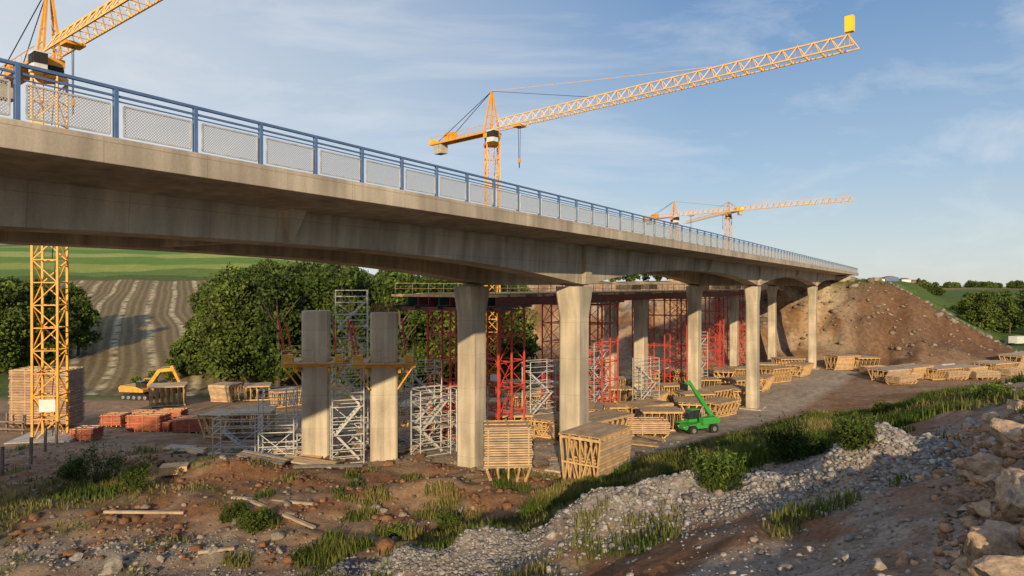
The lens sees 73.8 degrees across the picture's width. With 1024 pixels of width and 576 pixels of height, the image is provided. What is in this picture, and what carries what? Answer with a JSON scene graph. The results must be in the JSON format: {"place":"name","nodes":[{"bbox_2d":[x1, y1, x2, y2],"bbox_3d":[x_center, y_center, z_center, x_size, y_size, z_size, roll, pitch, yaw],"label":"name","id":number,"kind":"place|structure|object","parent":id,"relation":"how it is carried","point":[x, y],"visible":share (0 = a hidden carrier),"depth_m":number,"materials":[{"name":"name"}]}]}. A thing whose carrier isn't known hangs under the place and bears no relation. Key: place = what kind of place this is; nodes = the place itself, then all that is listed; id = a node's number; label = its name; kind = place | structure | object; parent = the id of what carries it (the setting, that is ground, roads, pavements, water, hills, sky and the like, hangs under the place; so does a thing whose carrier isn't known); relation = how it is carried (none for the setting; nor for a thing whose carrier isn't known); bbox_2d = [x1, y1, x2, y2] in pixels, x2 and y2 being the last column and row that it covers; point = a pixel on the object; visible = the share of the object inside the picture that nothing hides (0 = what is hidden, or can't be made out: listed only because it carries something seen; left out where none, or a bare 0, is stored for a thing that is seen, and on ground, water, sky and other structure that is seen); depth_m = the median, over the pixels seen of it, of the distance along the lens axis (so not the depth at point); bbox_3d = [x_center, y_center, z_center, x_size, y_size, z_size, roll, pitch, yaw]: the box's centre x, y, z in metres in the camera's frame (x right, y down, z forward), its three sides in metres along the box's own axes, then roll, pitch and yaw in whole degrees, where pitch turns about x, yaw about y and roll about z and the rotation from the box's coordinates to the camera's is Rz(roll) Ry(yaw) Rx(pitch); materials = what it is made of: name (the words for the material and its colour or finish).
{"place":"outdoors","nodes":[
{"label":"outdoors","id":0,"kind":"place"},
{"bbox_2d":[0,244,1023,575],"bbox_3d":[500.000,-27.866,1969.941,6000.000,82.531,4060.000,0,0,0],"label":"ground","id":1,"kind":"structure","parent":0,"point":[140,304],"depth_m":48.29,"materials":[{"name":"soil"}]},
{"bbox_2d":[0,413,57,475],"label":"wooden fence","id":2,"kind":"object","parent":1,"relation":"on","point":[2,448],"visible":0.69,"depth_m":54.30,"materials":[{"name":"brown wood"}]},
{"bbox_2d":[8,366,55,427],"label":"formwork panel stack","id":3,"kind":"object","parent":1,"relation":"on","point":[20,393],"visible":0.44,"depth_m":69.93,"materials":[{"name":"brown wood"}]},
{"bbox_2d":[0,275,103,372],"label":"hillside trees","id":4,"kind":"object","parent":1,"relation":"on","point":[15,322],"visible":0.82,"depth_m":133.43,"materials":[{"name":"green plant"}]},
{"bbox_2d":[40,366,85,427],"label":"formwork panel stack","id":5,"kind":"object","parent":1,"relation":"on","point":[76,397],"visible":0.59,"depth_m":71.58,"materials":[{"name":"brown wood"}]},
{"bbox_2d":[52,451,89,480],"bbox_3d":[-27.751,11.339,43.101,2.061,2.189,2.233,0,0,-43],"label":"shrub","id":6,"kind":"object","parent":1,"relation":"on","point":[69,470],"visible":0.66,"depth_m":42.97,"materials":[{"name":"green plant"}]},
{"bbox_2d":[0,0,162,443],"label":"tower crane","id":7,"kind":"object","parent":1,"relation":"on","point":[37,57],"visible":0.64,"depth_m":60.15,"materials":[{"name":"yellow metal"}]},
{"bbox_2d":[68,425,104,440],"bbox_3d":[-38.236,13.152,61.329,2.124,1.305,2.117,0,0,-2],"label":"red panel stack","id":8,"kind":"object","parent":1,"relation":"on","point":[86,432],"visible":0.88,"depth_m":60.49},
{"bbox_2d":[65,431,126,488],"bbox_3d":[-25.385,10.785,42.201,3.205,3.882,3.343,0,0,0],"label":"shrub","id":9,"kind":"object","parent":1,"relation":"on","point":[97,464],"visible":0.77,"depth_m":42.02,"materials":[{"name":"green plant"}]},
{"bbox_2d":[98,554,123,575],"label":"boulder","id":10,"kind":"object","parent":1,"relation":"on","point":[113,564],"visible":0.94,"depth_m":28.72,"materials":[{"name":"stone"}]},
{"bbox_2d":[99,412,131,426],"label":"red panel stack","id":11,"kind":"object","parent":1,"relation":"on","point":[112,419],"visible":0.78,"depth_m":73.41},
{"bbox_2d":[106,451,154,493],"bbox_3d":[-22.064,10.887,39.869,2.648,2.578,2.242,0,0,0],"label":"shrub","id":12,"kind":"object","parent":1,"relation":"on","point":[131,476],"visible":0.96,"depth_m":39.53,"materials":[{"name":"green plant"}]},
{"bbox_2d":[0,443,282,575],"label":"grass","id":13,"kind":"structure","parent":1,"relation":"on","point":[91,485],"depth_m":39.30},
{"bbox_2d":[125,412,171,431],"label":"red panel stack","id":14,"kind":"object","parent":1,"relation":"on","point":[146,421],"visible":0.91,"depth_m":66.76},
{"bbox_2d":[118,365,182,399],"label":"excavator","id":15,"kind":"object","parent":1,"relation":"on","point":[139,389],"visible":0.77,"depth_m":100.53,"materials":[{"name":"metal"}]},
{"bbox_2d":[147,382,187,407],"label":"timber formwork","id":16,"kind":"object","parent":1,"relation":"on","point":[154,387],"visible":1,"depth_m":93.89,"materials":[{"name":"brown wood"}]},
{"bbox_2d":[172,415,209,432],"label":"red panel stack","id":17,"kind":"object","parent":1,"relation":"on","point":[184,424],"visible":0.77,"depth_m":66.42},
{"bbox_2d":[197,408,244,439],"bbox_3d":[-27.270,12.897,64.258,3.141,2.435,3.483,0,0,10],"label":"timber formwork","id":18,"kind":"object","parent":1,"relation":"on","point":[214,413],"visible":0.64,"depth_m":63.51,"materials":[{"name":"brown wood"}]},
{"bbox_2d":[208,382,242,401],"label":"timber formwork","id":19,"kind":"object","parent":1,"relation":"on","point":[224,391],"visible":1,"depth_m":98.61,"materials":[{"name":"brown wood"}]},
{"bbox_2d":[219,497,250,522],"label":"shrub","id":20,"kind":"object","parent":1,"relation":"on","point":[227,514],"visible":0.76,"depth_m":34.93,"materials":[{"name":"green plant"}]},
{"bbox_2d":[212,414,261,455],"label":"scaffold stair tower","id":21,"kind":"structure","parent":1,"relation":"on","point":[236,440],"depth_m":51.14,"materials":[{"name":"grey metal"}]},
{"bbox_2d":[230,405,276,435],"bbox_3d":[-24.616,12.928,65.229,3.750,2.635,3.938,0,0,-10],"label":"timber formwork","id":22,"kind":"object","parent":1,"relation":"on","point":[241,410],"visible":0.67,"depth_m":64.95,"materials":[{"name":"brown wood"}]},
{"bbox_2d":[233,505,273,535],"bbox_3d":[-12.729,11.479,33.701,2.013,1.461,1.730,0,0,36],"label":"shrub","id":23,"kind":"object","parent":1,"relation":"on","point":[251,521],"visible":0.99,"depth_m":33.44,"materials":[{"name":"green plant"}]},
{"bbox_2d":[243,382,271,400],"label":"timber formwork","id":24,"kind":"object","parent":1,"relation":"on","point":[256,385],"visible":0.77,"depth_m":100.64,"materials":[{"name":"brown wood"}]},
{"bbox_2d":[258,386,297,455],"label":"scaffold stair tower","id":25,"kind":"structure","parent":1,"relation":"on","point":[293,429],"depth_m":49.17,"materials":[{"name":"grey metal"}]},
{"bbox_2d":[269,387,301,408],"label":"timber formwork","id":26,"kind":"object","parent":1,"relation":"on","point":[276,401],"visible":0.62,"depth_m":93.23,"materials":[{"name":"brown wood"}]},
{"bbox_2d":[285,386,301,453],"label":"scaffold stair tower","id":27,"kind":"structure","parent":1,"relation":"on","point":[299,432],"depth_m":53.31,"materials":[{"name":"grey metal"}]},
{"bbox_2d":[289,543,316,564],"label":"shrub","id":28,"kind":"object","parent":1,"relation":"on","point":[298,555],"visible":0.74,"depth_m":30.57,"materials":[{"name":"green plant"}]},
{"bbox_2d":[277,310,349,459],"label":"unfinished bridge pier","id":29,"kind":"structure","parent":1,"relation":"on","point":[314,361],"depth_m":49.86,"materials":[{"name":"concrete"}]},
{"bbox_2d":[130,258,541,391],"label":"forest","id":30,"kind":"object","parent":1,"relation":"on","point":[233,325],"visible":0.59,"depth_m":110.40,"materials":[{"name":"green plant"}]},
{"bbox_2d":[329,362,364,463],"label":"scaffold stair tower","id":31,"kind":"structure","parent":1,"relation":"on","point":[359,431],"depth_m":49.03,"materials":[{"name":"grey metal"}]},
{"bbox_2d":[0,451,702,567],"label":"soil clods","id":32,"kind":"object","parent":1,"relation":"on","point":[383,543],"visible":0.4,"depth_m":36.56,"materials":[{"name":"soil"}]},
{"bbox_2d":[335,290,368,448],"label":"scaffold stair tower","id":33,"kind":"structure","parent":1,"relation":"on","point":[346,380],"depth_m":56.48,"materials":[{"name":"grey metal"}]},
{"bbox_2d":[347,301,415,461],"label":"unfinished bridge pier","id":34,"kind":"structure","parent":1,"relation":"on","point":[384,364],"depth_m":49.46,"materials":[{"name":"concrete"}]},
{"bbox_2d":[103,412,701,553],"bbox_3d":[-3.152,13.649,59.078,56.674,4.749,57.392,0,0,0],"label":"scattered timber","id":35,"kind":"object","parent":1,"relation":"on","point":[303,460],"visible":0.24,"depth_m":46.50,"materials":[{"name":"brown wood"}]},
{"bbox_2d":[398,370,410,444],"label":"scaffold stair tower","id":36,"kind":"structure","parent":1,"relation":"on","point":[399,404],"depth_m":58.66,"materials":[{"name":"grey metal"}]},
{"bbox_2d":[398,398,433,426],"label":"timber formwork","id":37,"kind":"object","parent":1,"relation":"on","point":[402,423],"visible":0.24,"depth_m":72.79,"materials":[{"name":"brown wood"}]},
{"bbox_2d":[405,360,441,446],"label":"scaffold stair tower","id":38,"kind":"structure","parent":1,"relation":"on","point":[425,409],"depth_m":57.96,"materials":[{"name":"grey metal"}]},
{"bbox_2d":[0,117,858,475],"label":"concrete road bridge","id":39,"kind":"structure","parent":1,"relation":"on","point":[64,187],"depth_m":28.78,"materials":[{"name":"concrete"}]},
{"bbox_2d":[0,58,857,272],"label":"bridge railing","id":40,"kind":"object","parent":39,"relation":"on","point":[192,129],"visible":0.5,"depth_m":19.97,"materials":[{"name":"metal"}]},
{"bbox_2d":[411,385,450,456],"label":"scaffold stair tower","id":41,"kind":"structure","parent":1,"relation":"on","point":[426,436],"depth_m":52.93,"materials":[{"name":"grey metal"}]},
{"bbox_2d":[432,509,462,532],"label":"shrub","id":42,"kind":"object","parent":1,"relation":"on","point":[446,520],"visible":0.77,"depth_m":33.85,"materials":[{"name":"green plant"}]},
{"bbox_2d":[448,386,487,450],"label":"scaffold stair tower","id":43,"kind":"structure","parent":1,"relation":"on","point":[453,448],"depth_m":55.95,"materials":[{"name":"grey metal"}]},
{"bbox_2d":[424,305,531,437],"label":"falsework tower","id":44,"kind":"structure","parent":1,"relation":"on","point":[499,358],"depth_m":62.59,"materials":[{"name":"metal"}]},
{"bbox_2d":[482,419,532,481],"bbox_3d":[-0.304,10.092,42.324,3.011,3.353,2.863,0,0,-4],"label":"formwork panel stack","id":45,"kind":"object","parent":1,"relation":"on","point":[507,444],"visible":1,"depth_m":41.02,"materials":[{"name":"brown wood"}]},
{"bbox_2d":[489,409,532,426],"bbox_3d":[-0.319,13.000,64.972,4.535,2.335,3.524,0,0,-5],"label":"timber formwork","id":46,"kind":"object","parent":1,"relation":"on","point":[520,415],"visible":0.22,"depth_m":64.19,"materials":[{"name":"brown wood"}]},
{"bbox_2d":[0,415,1023,575],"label":"gravel","id":47,"kind":"structure","parent":1,"relation":"on","point":[783,567],"depth_m":22.38,"materials":[{"name":"gravel"}]},
{"bbox_2d":[0,382,1023,565],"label":"rubble","id":48,"kind":"object","parent":1,"relation":"on","point":[278,535],"visible":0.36,"depth_m":38.29,"materials":[{"name":"stone"}]},
{"bbox_2d":[504,392,543,408],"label":"timber formwork","id":49,"kind":"object","parent":1,"relation":"on","point":[519,396],"visible":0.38,"depth_m":89.36,"materials":[{"name":"brown wood"}]},
{"bbox_2d":[522,359,555,431],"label":"scaffold stair tower","id":50,"kind":"structure","parent":1,"relation":"on","point":[539,383],"depth_m":65.95,"materials":[{"name":"grey metal"}]},
{"bbox_2d":[527,411,558,438],"bbox_3d":[3.814,13.173,64.994,3.138,2.035,4.519,0,0,30],"label":"timber formwork","id":51,"kind":"object","parent":1,"relation":"on","point":[545,418],"visible":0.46,"depth_m":63.79,"materials":[{"name":"brown wood"}]},
{"bbox_2d":[542,301,623,408],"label":"falsework tower","id":52,"kind":"structure","parent":1,"relation":"on","point":[601,323],"depth_m":81.33,"materials":[{"name":"metal"}]},
{"bbox_2d":[390,283,784,311],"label":"falsework girder deck","id":53,"kind":"structure","parent":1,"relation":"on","point":[498,301],"depth_m":65.46,"materials":[{"name":"red metal"}]},
{"bbox_2d":[559,421,631,481],"bbox_3d":[5.134,10.330,41.598,2.885,3.435,4.248,0,0,36],"label":"timber formwork","id":54,"kind":"object","parent":1,"relation":"on","point":[605,457],"visible":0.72,"depth_m":40.75,"materials":[{"name":"brown wood"}]},
{"bbox_2d":[589,340,608,408],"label":"scaffold stair tower","id":55,"kind":"structure","parent":1,"relation":"on","point":[590,384],"depth_m":80.05,"materials":[{"name":"grey metal"}]},
{"bbox_2d":[604,303,616,400],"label":"bridge pier","id":56,"kind":"structure","parent":1,"relation":"on","point":[614,335],"depth_m":98.09,"materials":[{"name":"concrete"}]},
{"bbox_2d":[589,409,634,448],"bbox_3d":[7.640,12.224,58.563,5.540,2.635,3.250,0,0,-45],"label":"timber formwork","id":57,"kind":"object","parent":1,"relation":"on","point":[606,416],"visible":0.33,"depth_m":58.67,"materials":[{"name":"brown wood"}]},
{"bbox_2d":[219,370,1023,575],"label":"grass","id":58,"kind":"structure","parent":1,"relation":"on","point":[745,443],"depth_m":32.28,"materials":[{"name":"plant"}]},
{"bbox_2d":[632,299,648,399],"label":"bridge pier","id":59,"kind":"structure","parent":1,"relation":"on","point":[640,308],"depth_m":95.70,"materials":[{"name":"concrete"}]},
{"bbox_2d":[608,274,674,281],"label":"plateau trees","id":60,"kind":"object","parent":1,"relation":"on","point":[634,277],"visible":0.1,"depth_m":244.53,"materials":[{"name":"green plant"}]},
{"bbox_2d":[615,417,669,438],"bbox_3d":[11.967,13.132,63.822,5.127,1.701,2.751,0,0,0],"label":"formwork panel stack","id":61,"kind":"object","parent":1,"relation":"on","point":[654,426],"visible":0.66,"depth_m":62.59,"materials":[{"name":"brown wood"}]},
{"bbox_2d":[429,14,858,399],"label":"tower crane","id":62,"kind":"object","parent":1,"relation":"on","point":[492,136],"visible":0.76,"depth_m":88.72,"materials":[{"name":"yellow metal"}]},
{"bbox_2d":[615,398,673,420],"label":"timber formwork","id":63,"kind":"object","parent":1,"relation":"on","point":[633,404],"visible":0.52,"depth_m":74.90,"materials":[{"name":"brown wood"}]},
{"bbox_2d":[632,356,659,400],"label":"scaffold stair tower","id":64,"kind":"structure","parent":1,"relation":"on","point":[646,391],"depth_m":83.99,"materials":[{"name":"grey metal"}]},
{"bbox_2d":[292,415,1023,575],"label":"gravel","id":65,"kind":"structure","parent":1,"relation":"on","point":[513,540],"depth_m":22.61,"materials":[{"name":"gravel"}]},
{"bbox_2d":[632,298,686,389],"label":"falsework tower","id":66,"kind":"structure","parent":1,"relation":"on","point":[653,314],"depth_m":105.39,"materials":[{"name":"metal"}]},
{"bbox_2d":[637,406,682,430],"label":"timber formwork","id":67,"kind":"object","parent":1,"relation":"on","point":[661,411],"visible":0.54,"depth_m":68.01,"materials":[{"name":"brown wood"}]},
{"bbox_2d":[654,382,684,400],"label":"timber formwork","id":68,"kind":"object","parent":1,"relation":"on","point":[670,385],"visible":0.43,"depth_m":99.09,"materials":[{"name":"brown wood"}]},
{"bbox_2d":[673,396,701,419],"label":"timber formwork","id":69,"kind":"object","parent":1,"relation":"on","point":[687,402],"visible":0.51,"depth_m":77.09,"materials":[{"name":"brown wood"}]},
{"bbox_2d":[672,380,719,434],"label":"telehandler","id":70,"kind":"object","parent":1,"relation":"on","point":[693,421],"visible":0.97,"depth_m":66.01,"materials":[{"name":"metal"}]},
{"bbox_2d":[676,296,727,376],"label":"falsework tower","id":71,"kind":"structure","parent":1,"relation":"on","point":[709,324],"depth_m":123.65,"materials":[{"name":"metal"}]},
{"bbox_2d":[684,202,743,248],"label":"tower crane","id":72,"kind":"object","parent":1,"relation":"on","point":[728,215],"visible":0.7,"depth_m":261.90,"materials":[{"name":"yellow metal"}]},
{"bbox_2d":[686,441,746,493],"bbox_3d":[6.892,6.100,23.030,1.985,1.653,1.628,0,0,17],"label":"shrub","id":73,"kind":"object","parent":1,"relation":"on","point":[716,474],"visible":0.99,"depth_m":22.76,"materials":[{"name":"green plant"}]},
{"bbox_2d":[699,385,737,405],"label":"timber formwork","id":74,"kind":"object","parent":1,"relation":"on","point":[717,390],"visible":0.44,"depth_m":94.18,"materials":[{"name":"brown wood"}]},
{"bbox_2d":[703,396,740,416],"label":"timber formwork","id":75,"kind":"object","parent":1,"relation":"on","point":[717,409],"visible":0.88,"depth_m":81.93,"materials":[{"name":"brown wood"}]},
{"bbox_2d":[715,295,745,363],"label":"falsework tower","id":76,"kind":"structure","parent":1,"relation":"on","point":[727,340],"depth_m":147.01,"materials":[{"name":"metal"}]},
{"bbox_2d":[729,295,739,365],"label":"bridge pier","id":77,"kind":"structure","parent":1,"relation":"on","point":[734,333],"depth_m":141.29,"materials":[{"name":"concrete"}]},
{"bbox_2d":[723,385,745,405],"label":"timber formwork","id":78,"kind":"object","parent":1,"relation":"on","point":[740,391],"visible":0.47,"depth_m":94.44,"materials":[{"name":"brown wood"}]},
{"bbox_2d":[641,196,854,281],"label":"tower crane","id":79,"kind":"object","parent":1,"relation":"on","point":[674,219],"visible":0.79,"depth_m":191.52,"materials":[{"name":"yellow metal"}]},
{"bbox_2d":[760,365,794,383],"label":"timber formwork","id":80,"kind":"object","parent":1,"relation":"on","point":[777,372],"visible":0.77,"depth_m":116.82,"materials":[{"name":"brown wood"}]},
{"bbox_2d":[758,409,811,463],"bbox_3d":[11.316,6.322,28.246,2.187,2.425,1.974,0,0,0],"label":"shrub","id":81,"kind":"object","parent":1,"relation":"on","point":[792,438],"visible":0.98,"depth_m":27.93,"materials":[{"name":"green plant"}]},
{"bbox_2d":[785,361,813,377],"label":"timber formwork","id":82,"kind":"object","parent":1,"relation":"on","point":[804,369],"visible":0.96,"depth_m":123.99,"materials":[{"name":"brown wood"}]},
{"bbox_2d":[632,382,981,462],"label":"grass","id":83,"kind":"structure","parent":1,"relation":"on","point":[820,413],"depth_m":64.98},
{"bbox_2d":[798,429,829,455],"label":"shrub","id":84,"kind":"object","parent":1,"relation":"on","point":[814,444],"visible":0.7,"depth_m":29.28,"materials":[{"name":"green plant"}]},
{"bbox_2d":[823,353,859,369],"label":"timber formwork","id":85,"kind":"object","parent":1,"relation":"on","point":[844,361],"visible":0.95,"depth_m":133.68,"materials":[{"name":"brown wood"}]},
{"bbox_2d":[828,409,881,451],"bbox_3d":[10.665,4.448,21.064,1.725,1.300,1.570,0,0,0],"label":"shrub","id":86,"kind":"object","parent":1,"relation":"on","point":[853,432],"visible":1,"depth_m":20.81,"materials":[{"name":"green plant"}]},
{"bbox_2d":[701,277,1023,358],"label":"slope rubble","id":87,"kind":"object","parent":1,"relation":"on","point":[763,320],"visible":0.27,"depth_m":153.30,"materials":[{"name":"stone"}]},
{"bbox_2d":[868,399,903,415],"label":"shrub","id":88,"kind":"object","parent":1,"relation":"on","point":[879,406],"visible":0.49,"depth_m":37.86,"materials":[{"name":"green plant"}]},
{"bbox_2d":[867,366,911,381],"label":"timber formwork","id":89,"kind":"object","parent":1,"relation":"on","point":[888,370],"visible":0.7,"depth_m":118.63,"materials":[{"name":"brown wood"}]},
{"bbox_2d":[885,373,917,384],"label":"formwork panel stack","id":90,"kind":"object","parent":1,"relation":"on","point":[898,379],"visible":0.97,"depth_m":114.31,"materials":[{"name":"brown wood"}]},
{"bbox_2d":[891,364,933,378],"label":"timber formwork","id":91,"kind":"object","parent":1,"relation":"on","point":[920,371],"visible":0.62,"depth_m":120.91,"materials":[{"name":"brown wood"}]},
{"bbox_2d":[922,365,961,380],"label":"timber formwork","id":92,"kind":"object","parent":1,"relation":"on","point":[932,375],"visible":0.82,"depth_m":120.38,"materials":[{"name":"brown wood"}]},
{"bbox_2d":[895,413,1023,575],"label":"rubble","id":93,"kind":"object","parent":1,"relation":"on","point":[1013,451],"visible":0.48,"depth_m":15.58,"materials":[{"name":"stone"}]},
{"bbox_2d":[915,278,1023,332],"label":"field edge trees","id":94,"kind":"object","parent":1,"relation":"on","point":[991,311],"visible":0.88,"depth_m":238.82,"materials":[{"name":"green plant"}]},
{"bbox_2d":[963,452,1002,476],"bbox_3d":[11.313,4.213,16.176,1.033,0.575,0.507,0,0,33],"label":"boulder","id":95,"kind":"object","parent":1,"relation":"on","point":[984,464],"visible":0.58,"depth_m":16.09,"materials":[{"name":"stone"}]},
{"bbox_2d":[966,370,1000,379],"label":"formwork panel stack","id":96,"kind":"object","parent":1,"relation":"on","point":[982,374],"visible":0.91,"depth_m":121.86,"materials":[{"name":"brown wood"}]},
{"bbox_2d":[973,500,997,518],"bbox_3d":[9.758,4.587,13.956,0.531,0.484,0.727,0,0,39],"label":"boulder","id":97,"kind":"object","parent":1,"relation":"on","point":[984,509],"visible":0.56,"depth_m":13.91,"materials":[{"name":"stone"}]},
{"bbox_2d":[968,381,1014,400],"bbox_3d":[20.736,4.661,29.381,1.701,1.238,1.608,0,0,0],"label":"shrub","id":98,"kind":"object","parent":1,"relation":"on","point":[992,390],"visible":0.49,"depth_m":29.29,"materials":[{"name":"green plant"}]},
{"bbox_2d":[964,520,1023,561],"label":"boulder","id":99,"kind":"object","parent":1,"relation":"on","point":[991,537],"visible":0.75,"depth_m":11.19,"materials":[{"name":"stone"}]},
{"bbox_2d":[966,555,1023,575],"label":"boulder","id":100,"kind":"object","parent":1,"relation":"on","point":[995,565],"visible":1,"depth_m":9.79,"materials":[{"name":"stone"}]},
{"bbox_2d":[973,360,1019,370],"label":"timber formwork","id":101,"kind":"object","parent":1,"relation":"on","point":[994,364],"visible":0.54,"depth_m":126.87,"materials":[{"name":"brown wood"}]},
{"bbox_2d":[990,418,1023,444],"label":"boulder","id":102,"kind":"object","parent":1,"relation":"on","point":[1003,432],"visible":0.68,"depth_m":17.77,"materials":[{"name":"stone"}]},
{"bbox_2d":[994,468,1023,523],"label":"boulder","id":103,"kind":"object","parent":1,"relation":"on","point":[1009,490],"visible":0.89,"depth_m":12.65,"materials":[{"name":"stone"}]},
{"bbox_2d":[998,352,1023,367],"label":"timber formwork","id":104,"kind":"object","parent":1,"relation":"on","point":[1016,356],"visible":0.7,"depth_m":132.39,"materials":[{"name":"brown wood"}]},
{"bbox_2d":[0,0,1023,286],"label":"sky","id":105,"kind":"structure","parent":0,"point":[921,124],"materials":[{"name":"blue"}]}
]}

